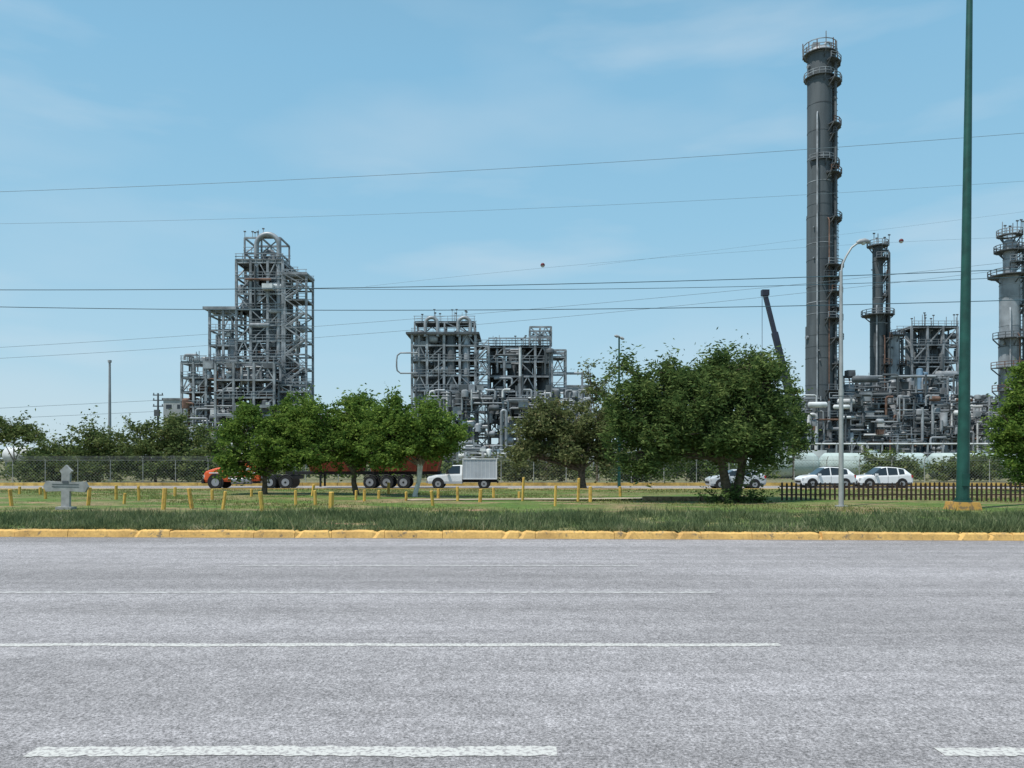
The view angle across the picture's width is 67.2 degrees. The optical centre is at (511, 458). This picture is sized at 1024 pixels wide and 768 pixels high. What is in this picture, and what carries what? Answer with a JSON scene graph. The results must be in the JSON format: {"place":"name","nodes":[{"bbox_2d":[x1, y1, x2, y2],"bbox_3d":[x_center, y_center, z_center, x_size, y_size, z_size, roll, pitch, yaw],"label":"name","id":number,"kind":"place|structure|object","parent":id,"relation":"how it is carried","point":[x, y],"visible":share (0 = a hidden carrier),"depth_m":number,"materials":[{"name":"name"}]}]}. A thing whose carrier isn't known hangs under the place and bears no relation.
{"place":"outdoors","nodes":[
{"label":"outdoors","id":0,"kind":"place"},
{"bbox_2d":[163,400,190,458],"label":"walls","id":1,"kind":"structure","parent":0,"point":[174,403],"depth_m":170.00,"materials":[{"name":"grey concrete"}]},
{"bbox_2d":[166,405,179,460],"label":"windows","id":2,"kind":"structure","parent":1,"relation":"attached to","point":[170,406],"depth_m":169.97,"materials":[{"name":"grey glass"}]},
{"bbox_2d":[163,398,196,401],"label":"roof","id":3,"kind":"structure","parent":1,"relation":"on","point":[172,399],"depth_m":169.80,"materials":[{"name":"metal"}]},
{"bbox_2d":[0,461,1016,532],"bbox_3d":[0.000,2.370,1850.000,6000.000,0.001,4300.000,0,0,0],"label":"ground","id":4,"kind":"structure","parent":0,"point":[359,479],"depth_m":79.23,"materials":[{"name":"green plant"}]},
{"bbox_2d":[2,444,34,475],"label":"horizontal storage tank","id":5,"kind":"object","parent":4,"relation":"on","point":[5,452],"visible":0.32,"depth_m":104.03,"materials":[{"name":"metal"}]},
{"bbox_2d":[0,405,50,476],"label":"roadside bush","id":6,"kind":"object","parent":4,"relation":"on","point":[28,433],"visible":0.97,"depth_m":99.57,"materials":[{"name":"green plant"}]},
{"bbox_2d":[0,435,90,482],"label":"roadside bush","id":7,"kind":"object","parent":4,"relation":"on","point":[36,473],"visible":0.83,"depth_m":73.34,"materials":[{"name":"green plant"}]},
{"bbox_2d":[29,405,160,482],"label":"roadside bush","id":8,"kind":"object","parent":4,"relation":"on","point":[94,440],"visible":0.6,"depth_m":75.15,"materials":[{"name":"green plant"}]},
{"bbox_2d":[108,360,111,480],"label":"lighting pole","id":9,"kind":"object","parent":4,"relation":"on","point":[109,395],"visible":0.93,"depth_m":81.89,"materials":[{"name":"grey metal"}]},
{"bbox_2d":[153,393,162,422],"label":"utility pole","id":10,"kind":"object","parent":4,"relation":"on","point":[157,413],"visible":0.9,"depth_m":107.88,"materials":[{"name":"metal"}]},
{"bbox_2d":[3,411,153,418],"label":"power line","id":11,"kind":"object","parent":10,"relation":"attached to","point":[86,414],"visible":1,"depth_m":107.98,"materials":[{"name":"black metal"}]},
{"bbox_2d":[10,400,152,407],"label":"power line","id":12,"kind":"object","parent":10,"relation":"attached to","point":[76,404],"visible":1,"depth_m":107.98,"materials":[{"name":"black metal"}]},
{"bbox_2d":[103,403,216,482],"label":"roadside bush","id":13,"kind":"object","parent":4,"relation":"on","point":[175,433],"visible":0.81,"depth_m":75.10,"materials":[{"name":"green plant"}]},
{"bbox_2d":[178,432,241,480],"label":"roadside bush","id":14,"kind":"object","parent":4,"relation":"on","point":[207,451],"visible":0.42,"depth_m":72.95,"materials":[{"name":"green plant"}]},
{"bbox_2d":[180,228,314,467],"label":"distillation unit","id":15,"kind":"object","parent":4,"relation":"on","point":[272,270],"visible":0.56,"depth_m":149.79,"materials":[{"name":"metal"}]},
{"bbox_2d":[0,439,685,466],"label":"distant treeline","id":16,"kind":"object","parent":4,"relation":"on","point":[1,451],"depth_m":214.55,"materials":[{"name":"green plant"}]},
{"bbox_2d":[295,442,617,471],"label":"pipe rack","id":17,"kind":"object","parent":4,"relation":"on","point":[485,452],"visible":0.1,"depth_m":134.62,"materials":[{"name":"metal"}]},
{"bbox_2d":[396,309,593,470],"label":"reactor structure","id":18,"kind":"object","parent":4,"relation":"on","point":[460,393],"visible":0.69,"depth_m":150.20,"materials":[{"name":"metal"}]},
{"bbox_2d":[0,456,1022,482],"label":"chain link fence","id":19,"kind":"object","parent":4,"relation":"on","point":[477,457],"visible":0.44,"depth_m":71.00,"materials":[{"name":"metal"}]},
{"bbox_2d":[0,483,1023,485],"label":"kerb","id":20,"kind":"structure","parent":4,"relation":"on","point":[362,484],"depth_m":66.20,"materials":[{"name":"yellow concrete"}]},
{"bbox_2d":[0,452,1023,479],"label":"scrub vegetation","id":21,"kind":"object","parent":4,"relation":"on","point":[444,464],"visible":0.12,"depth_m":85.26,"materials":[{"name":"green plant"}]},
{"bbox_2d":[0,488,1023,488],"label":"kerb","id":22,"kind":"structure","parent":4,"relation":"on","point":[484,488],"depth_m":53.85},
{"bbox_2d":[487,451,585,482],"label":"roadside bush","id":23,"kind":"object","parent":4,"relation":"on","point":[547,473],"visible":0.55,"depth_m":75.32,"materials":[{"name":"green plant"}]},
{"bbox_2d":[574,357,617,480],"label":"shade tree","id":24,"kind":"object","parent":4,"relation":"on","point":[593,385],"visible":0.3,"depth_m":79.88,"materials":[{"name":"green plant"}]},
{"bbox_2d":[591,450,737,482],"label":"roadside bush","id":25,"kind":"object","parent":4,"relation":"on","point":[708,472],"visible":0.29,"depth_m":72.28,"materials":[{"name":"green plant"}]},
{"bbox_2d":[728,453,819,477],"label":"railway tank car","id":26,"kind":"object","parent":4,"relation":"on","point":[803,466],"visible":0.18,"depth_m":90.64,"materials":[{"name":"green paint"}]},
{"bbox_2d":[760,289,826,456],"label":"mobile crane","id":27,"kind":"object","parent":4,"relation":"on","point":[765,293],"visible":0.09,"depth_m":117.60,"materials":[{"name":"paint"}]},
{"bbox_2d":[778,372,822,479],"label":"roadside bush","id":28,"kind":"object","parent":4,"relation":"on","point":[803,445],"visible":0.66,"depth_m":83.94,"materials":[{"name":"green plant"}]},
{"bbox_2d":[627,312,997,456],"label":"pipe rack structure","id":29,"kind":"object","parent":4,"relation":"on","point":[920,414],"visible":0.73,"depth_m":147.88,"materials":[{"name":"metal"}]},
{"bbox_2d":[802,31,843,449],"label":"tall distillation column","id":30,"kind":"structure","parent":4,"relation":"on","point":[822,81],"depth_m":147.85,"materials":[{"name":"metal"}]},
{"bbox_2d":[819,450,929,477],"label":"railway tank car","id":31,"kind":"object","parent":4,"relation":"on","point":[848,461],"visible":0.17,"depth_m":90.77,"materials":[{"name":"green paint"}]},
{"bbox_2d":[861,233,894,451],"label":"distillation column","id":32,"kind":"structure","parent":4,"relation":"on","point":[881,336],"depth_m":154.03,"materials":[{"name":"metal"}]},
{"bbox_2d":[851,439,937,481],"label":"roadside bush","id":33,"kind":"object","parent":4,"relation":"on","point":[906,464],"visible":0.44,"depth_m":76.99,"materials":[{"name":"green plant"}]},
{"bbox_2d":[890,329,906,381],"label":"distillation column","id":34,"kind":"structure","parent":4,"relation":"on","point":[897,367],"depth_m":164.01,"materials":[{"name":"metal"}]},
{"bbox_2d":[921,437,1009,480],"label":"roadside bush","id":35,"kind":"object","parent":4,"relation":"on","point":[975,471],"visible":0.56,"depth_m":77.31,"materials":[{"name":"green plant"}]},
{"bbox_2d":[928,450,1013,477],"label":"railway tank car","id":36,"kind":"object","parent":4,"relation":"on","point":[939,455],"visible":0.09,"depth_m":91.28,"materials":[{"name":"green paint"}]},
{"bbox_2d":[987,219,1023,438],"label":"distillation column","id":37,"kind":"structure","parent":4,"relation":"on","point":[1010,335],"depth_m":138.81,"materials":[{"name":"metal"}]},
{"bbox_2d":[0,269,1017,289],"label":"power line","id":38,"kind":"object","parent":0,"point":[490,285],"visible":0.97,"depth_m":69.98,"materials":[{"name":"black metal"}]},
{"bbox_2d":[1,133,1020,191],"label":"power line","id":39,"kind":"object","parent":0,"point":[501,168],"visible":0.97,"depth_m":94.98,"materials":[{"name":"black metal"}]},
{"bbox_2d":[0,537,1023,767],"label":"road","id":40,"kind":"structure","parent":0,"point":[896,654],"depth_m":9.33,"materials":[{"name":"grey asphalt"}]},
{"bbox_2d":[24,745,557,757],"bbox_3d":[-1.745,2.345,6.172,4.210,0.001,0.262,0,0,0],"label":"lane marking","id":41,"kind":"object","parent":40,"relation":"on","point":[294,750],"visible":1,"depth_m":6.17,"materials":[{"name":"white paint"}]},
{"bbox_2d":[0,591,715,592],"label":"lane marking","id":42,"kind":"object","parent":40,"relation":"on","point":[356,592],"visible":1,"depth_m":13.48,"materials":[{"name":"white paint"}]},
{"bbox_2d":[0,643,781,646],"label":"lane marking","id":43,"kind":"object","parent":40,"relation":"on","point":[391,644],"visible":1,"depth_m":9.71,"materials":[{"name":"white paint"}]},
{"bbox_2d":[238,565,637,565],"bbox_3d":[-1.625,2.345,16.874,8.750,0.001,0.225,0,0,0],"label":"lane marking","id":44,"kind":"object","parent":40,"relation":"on","point":[437,565],"visible":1,"depth_m":16.88,"materials":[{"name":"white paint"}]},
{"bbox_2d":[16,537,1002,540],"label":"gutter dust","id":45,"kind":"object","parent":40,"relation":"on","point":[525,539],"visible":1,"depth_m":22.30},
{"bbox_2d":[0,529,1023,540],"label":"kerb","id":46,"kind":"structure","parent":40,"relation":"on","point":[581,534],"depth_m":22.57,"materials":[{"name":"yellow paint"}]},
{"bbox_2d":[934,746,1023,756],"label":"lane marking","id":47,"kind":"object","parent":40,"relation":"on","point":[995,751],"visible":1,"depth_m":6.17,"materials":[{"name":"white paint"}]},
{"bbox_2d":[0,488,1023,532],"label":"median ground","id":48,"kind":"structure","parent":0,"point":[22,498],"depth_m":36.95,"materials":[{"name":"green plant"}]},
{"bbox_2d":[8,489,13,505],"bbox_3d":[-22.066,1.793,33.933,0.158,0.877,0.137,-7,3,-42],"label":"yellow bollard","id":49,"kind":"object","parent":48,"relation":"on","point":[10,496],"visible":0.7,"depth_m":33.88,"materials":[{"name":"paint"}]},
{"bbox_2d":[43,465,88,509],"bbox_3d":[-18.393,1.250,31.800,1.840,1.960,0.400,1,0,0],"label":"memorial cross","id":50,"kind":"object","parent":48,"relation":"on","point":[65,486],"visible":0.94,"depth_m":31.73,"materials":[{"name":"white stone"}]},
{"bbox_2d":[86,487,91,505],"bbox_3d":[-18.638,1.751,33.943,0.220,0.970,0.158,0,0,3],"label":"yellow bollard","id":51,"kind":"object","parent":48,"relation":"on","point":[89,490],"visible":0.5,"depth_m":33.89,"materials":[{"name":"paint"}]},
{"bbox_2d":[115,485,117,499],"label":"yellow bollard","id":52,"kind":"object","parent":48,"relation":"on","point":[116,491],"visible":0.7,"depth_m":39.27,"materials":[{"name":"paint"}]},
{"bbox_2d":[123,493,126,503],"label":"yellow bollard","id":53,"kind":"object","parent":48,"relation":"on","point":[124,498],"visible":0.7,"depth_m":35.36,"materials":[{"name":"paint"}]},
{"bbox_2d":[137,486,140,499],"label":"yellow bollard","id":54,"kind":"object","parent":48,"relation":"on","point":[138,493],"visible":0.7,"depth_m":38.65,"materials":[{"name":"paint"}]},
{"bbox_2d":[161,488,166,509],"bbox_3d":[-14.175,1.716,31.391,0.175,1.030,0.152,4,-3,-19],"label":"yellow bollard","id":55,"kind":"object","parent":48,"relation":"on","point":[164,496],"visible":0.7,"depth_m":31.34,"materials":[{"name":"paint"}]},
{"bbox_2d":[173,487,176,496],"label":"yellow bollard","id":56,"kind":"object","parent":48,"relation":"on","point":[175,492],"visible":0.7,"depth_m":43.44,"materials":[{"name":"paint"}]},
{"bbox_2d":[187,488,193,508],"bbox_3d":[-13.416,1.734,32.167,0.180,1.000,0.156,-10,3,-43],"label":"yellow bollard","id":57,"kind":"object","parent":48,"relation":"on","point":[190,498],"visible":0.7,"depth_m":32.10,"materials":[{"name":"paint"}]},
{"bbox_2d":[221,491,226,509],"bbox_3d":[-11.885,1.793,31.790,0.128,0.881,0.148,4,-4,38],"label":"yellow bollard","id":58,"kind":"object","parent":48,"relation":"on","point":[224,500],"visible":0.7,"depth_m":31.74,"materials":[{"name":"paint"}]},
{"bbox_2d":[258,491,263,511],"bbox_3d":[-9.939,1.767,30.574,0.171,0.930,0.148,-6,3,-8],"label":"yellow bollard","id":59,"kind":"object","parent":48,"relation":"on","point":[260,496],"visible":0.7,"depth_m":30.51,"materials":[{"name":"paint"}]},
{"bbox_2d":[202,391,334,493],"bbox_3d":[-13.599,-0.935,44.751,8.594,6.430,5.415,0,0,0],"label":"shade tree","id":60,"kind":"object","parent":48,"relation":"on","point":[276,428],"visible":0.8,"depth_m":44.30,"materials":[{"name":"green plant"}]},
{"bbox_2d":[294,490,296,504],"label":"yellow bollard","id":61,"kind":"object","parent":48,"relation":"on","point":[295,497],"visible":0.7,"depth_m":35.37,"materials":[{"name":"paint"}]},
{"bbox_2d":[313,490,316,504],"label":"yellow bollard","id":62,"kind":"object","parent":48,"relation":"on","point":[315,496],"visible":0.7,"depth_m":35.33,"materials":[{"name":"paint"}]},
{"bbox_2d":[329,492,333,507],"bbox_3d":[-7.746,1.830,33.029,0.213,0.800,0.246,4,3,44],"label":"yellow bollard","id":63,"kind":"object","parent":48,"relation":"on","point":[331,498],"visible":0.7,"depth_m":32.93,"materials":[{"name":"paint"}]},
{"bbox_2d":[282,383,406,494],"bbox_3d":[-8.729,-1.012,43.977,8.442,6.584,5.892,0,0,0],"label":"shade tree","id":64,"kind":"object","parent":48,"relation":"on","point":[337,441],"visible":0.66,"depth_m":43.22,"materials":[{"name":"green plant"}]},
{"bbox_2d":[363,490,365,500],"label":"yellow bollard","id":65,"kind":"object","parent":48,"relation":"on","point":[364,495],"visible":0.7,"depth_m":37.49,"materials":[{"name":"paint"}]},
{"bbox_2d":[387,482,389,493],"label":"yellow bollard","id":66,"kind":"object","parent":48,"relation":"on","point":[388,487],"visible":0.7,"depth_m":45.82,"materials":[{"name":"paint"}]},
{"bbox_2d":[338,380,476,496],"bbox_3d":[-5.566,-0.976,41.580,7.343,6.512,5.076,0,0,-15],"label":"shade tree","id":67,"kind":"object","parent":48,"relation":"on","point":[421,439],"visible":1,"depth_m":41.11,"materials":[{"name":"green plant"}]},
{"bbox_2d":[430,490,434,505],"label":"yellow bollard","id":68,"kind":"object","parent":48,"relation":"on","point":[432,497],"visible":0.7,"depth_m":34.32,"materials":[{"name":"paint"}]},
{"bbox_2d":[437,488,439,497],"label":"yellow bollard","id":69,"kind":"object","parent":48,"relation":"on","point":[438,492],"visible":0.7,"depth_m":39.92,"materials":[{"name":"paint"}]},
{"bbox_2d":[456,486,458,500],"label":"yellow bollard","id":70,"kind":"object","parent":48,"relation":"on","point":[457,493],"visible":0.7,"depth_m":37.51,"materials":[{"name":"paint"}]},
{"bbox_2d":[478,489,481,501],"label":"yellow bollard","id":71,"kind":"object","parent":48,"relation":"on","point":[480,496],"visible":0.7,"depth_m":36.36,"materials":[{"name":"paint"}]},
{"bbox_2d":[0,519,1022,532],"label":"kerb edge weeds","id":72,"kind":"object","parent":48,"relation":"on","point":[485,528],"visible":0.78,"depth_m":22.93,"materials":[{"name":"green plant"}]},
{"bbox_2d":[0,503,1023,532],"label":"roadside weeds","id":73,"kind":"object","parent":48,"relation":"on","point":[897,520],"visible":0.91,"depth_m":25.38,"materials":[{"name":"green plant"}]},
{"bbox_2d":[521,477,524,500],"bbox_3d":[0.535,1.577,37.530,0.121,1.314,0.212,0,0,-58],"label":"yellow bollard","id":74,"kind":"object","parent":48,"relation":"on","point":[523,485],"visible":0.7,"depth_m":37.47,"materials":[{"name":"paint"}]},
{"bbox_2d":[408,497,641,499],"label":"dirt path","id":75,"kind":"structure","parent":48,"relation":"on","point":[529,498],"depth_m":39.16,"materials":[{"name":"beige soil"}]},
{"bbox_2d":[554,485,556,505],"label":"yellow bollard","id":76,"kind":"object","parent":48,"relation":"on","point":[555,495],"visible":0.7,"depth_m":33.46,"materials":[{"name":"paint"}]},
{"bbox_2d":[577,478,579,501],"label":"yellow bollard","id":77,"kind":"object","parent":48,"relation":"on","point":[578,488],"visible":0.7,"depth_m":37.48,"materials":[{"name":"paint"}]},
{"bbox_2d":[589,486,591,501],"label":"yellow bollard","id":78,"kind":"object","parent":48,"relation":"on","point":[590,493],"visible":0.7,"depth_m":37.50,"materials":[{"name":"paint"}]},
{"bbox_2d":[642,496,719,500],"bbox_3d":[9.075,2.030,38.690,5.010,0.240,0.319,0,0,2],"label":"concrete edging","id":79,"kind":"object","parent":48,"relation":"on","point":[672,498],"visible":0.44,"depth_m":38.58,"materials":[{"name":"grey concrete"}]},
{"bbox_2d":[588,327,814,502],"bbox_3d":[9.169,-2.078,37.528,10.786,8.716,6.689,0,0,0],"label":"mesquite tree","id":80,"kind":"object","parent":48,"relation":"on","point":[659,422],"visible":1,"depth_m":36.67,"materials":[{"name":"green plant"}]},
{"bbox_2d":[690,465,779,503],"bbox_3d":[11.123,1.176,37.088,4.583,2.648,3.433,0,0,-17],"label":"undergrowth bush","id":81,"kind":"object","parent":48,"relation":"on","point":[731,496],"visible":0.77,"depth_m":36.95,"materials":[{"name":"green plant"}]},
{"bbox_2d":[835,238,869,506],"bbox_3d":[15.060,-3.789,34.000,1.476,11.839,0.400,0,0,0],"label":"street lamp","id":82,"kind":"object","parent":48,"relation":"on","point":[863,241],"visible":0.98,"depth_m":33.93,"materials":[{"name":"grey metal"}]},
{"bbox_2d":[779,482,1023,501],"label":"picket fence","id":83,"kind":"object","parent":48,"relation":"on","point":[925,486],"visible":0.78,"depth_m":38.19,"materials":[{"name":"paint"}]},
{"bbox_2d":[943,0,981,509],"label":"mast light","id":84,"kind":"object","parent":48,"relation":"on","point":[962,500],"visible":0.98,"depth_m":31.66,"materials":[{"name":"green paint"}]},
{"bbox_2d":[976,357,1023,488],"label":"shade tree","id":85,"kind":"object","parent":48,"relation":"on","point":[1008,439],"visible":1,"depth_m":49.78,"materials":[{"name":"green plant"}]},
{"bbox_2d":[0,486,1023,488],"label":"service road","id":86,"kind":"structure","parent":0,"point":[340,487],"depth_m":62.34,"materials":[{"name":"grey asphalt"}]},
{"bbox_2d":[201,454,441,487],"bbox_3d":[-14.718,0.835,60.600,18.571,3.170,2.900,0,0,0],"label":"dump trailer truck","id":87,"kind":"object","parent":86,"relation":"on","point":[370,480],"visible":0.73,"depth_m":59.58,"materials":[{"name":"orange paint"}]},
{"bbox_2d":[426,458,498,487],"bbox_3d":[-3.865,1.200,60.500,5.600,2.400,2.400,0,0,0],"label":"box pickup truck","id":88,"kind":"object","parent":86,"relation":"on","point":[482,472],"visible":0.96,"depth_m":59.50,"materials":[{"name":"white paint"}]},
{"bbox_2d":[497,389,642,487],"bbox_3d":[4.414,-1.453,58.145,11.471,7.466,7.141,0,0,-13],"label":"shade tree","id":89,"kind":"object","parent":86,"relation":"on","point":[572,445],"visible":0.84,"depth_m":57.33,"materials":[{"name":"green plant"}]},
{"bbox_2d":[614,335,623,486],"bbox_3d":[7.939,-3.516,57.000,0.760,11.292,0.240,0,0,0],"label":"street lamp","id":90,"kind":"object","parent":86,"relation":"on","point":[619,449],"visible":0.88,"depth_m":56.93,"materials":[{"name":"metal"}]},
{"bbox_2d":[705,469,765,487],"bbox_3d":[17.368,1.600,60.000,4.370,1.600,2.120,0,0,0],"label":"silver hatchback","id":91,"kind":"object","parent":86,"relation":"on","point":[713,481],"visible":0.61,"depth_m":59.13,"materials":[{"name":"paint"}]},
{"bbox_2d":[795,466,855,487],"bbox_3d":[25.179,1.520,62.000,4.370,1.760,2.120,0,0,0],"label":"white suv","id":92,"kind":"object","parent":86,"relation":"on","point":[827,475],"visible":0.69,"depth_m":61.15,"materials":[{"name":"paint"}]},
{"bbox_2d":[855,466,912,487],"bbox_3d":[29.697,1.520,62.000,4.370,1.760,2.120,0,0,0],"label":"white suv","id":93,"kind":"object","parent":86,"relation":"on","point":[884,475],"visible":0.79,"depth_m":61.14,"materials":[{"name":"paint"}]},
{"bbox_2d":[0,260,1023,347],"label":"power line","id":94,"kind":"object","parent":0,"point":[504,311],"visible":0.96,"depth_m":89.99,"materials":[{"name":"black metal"}]},
{"bbox_2d":[0,0,1023,458],"label":"sky","id":95,"kind":"structure","parent":0,"point":[99,95],"materials":[{"name":"blue"}]},
{"bbox_2d":[6,181,1019,223],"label":"power line","id":96,"kind":"object","parent":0,"point":[501,209],"visible":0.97,"depth_m":94.99,"materials":[{"name":"black metal"}]},
{"bbox_2d":[12,267,1023,357],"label":"power line","id":97,"kind":"object","parent":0,"point":[499,322],"visible":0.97,"depth_m":89.99,"materials":[{"name":"black metal"}]},
{"bbox_2d":[13,299,1023,310],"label":"power line","id":98,"kind":"object","parent":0,"point":[509,309],"visible":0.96,"depth_m":69.98,"materials":[{"name":"black metal"}]},
{"bbox_2d":[567,387,590,466],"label":"walls","id":99,"kind":"structure","parent":0,"point":[576,389],"depth_m":175.00,"materials":[{"name":"grey metal"}]},
{"bbox_2d":[567,385,587,386],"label":"roof","id":100,"kind":"structure","parent":99,"relation":"on","point":[576,385],"depth_m":174.80,"materials":[{"name":"metal"}]},
{"bbox_2d":[248,277,1013,289],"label":"power line","id":101,"kind":"object","parent":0,"point":[636,288],"visible":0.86,"depth_m":73.98,"materials":[{"name":"black metal"}]},
{"bbox_2d":[366,237,1002,286],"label":"power line","id":102,"kind":"object","parent":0,"point":[688,255],"visible":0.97,"depth_m":109.99,"materials":[{"name":"black metal"}]},
{"bbox_2d":[593,212,1018,265],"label":"power line","id":103,"kind":"object","parent":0,"point":[801,239],"visible":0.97,"depth_m":109.99,"materials":[{"name":"black metal"}]}
]}

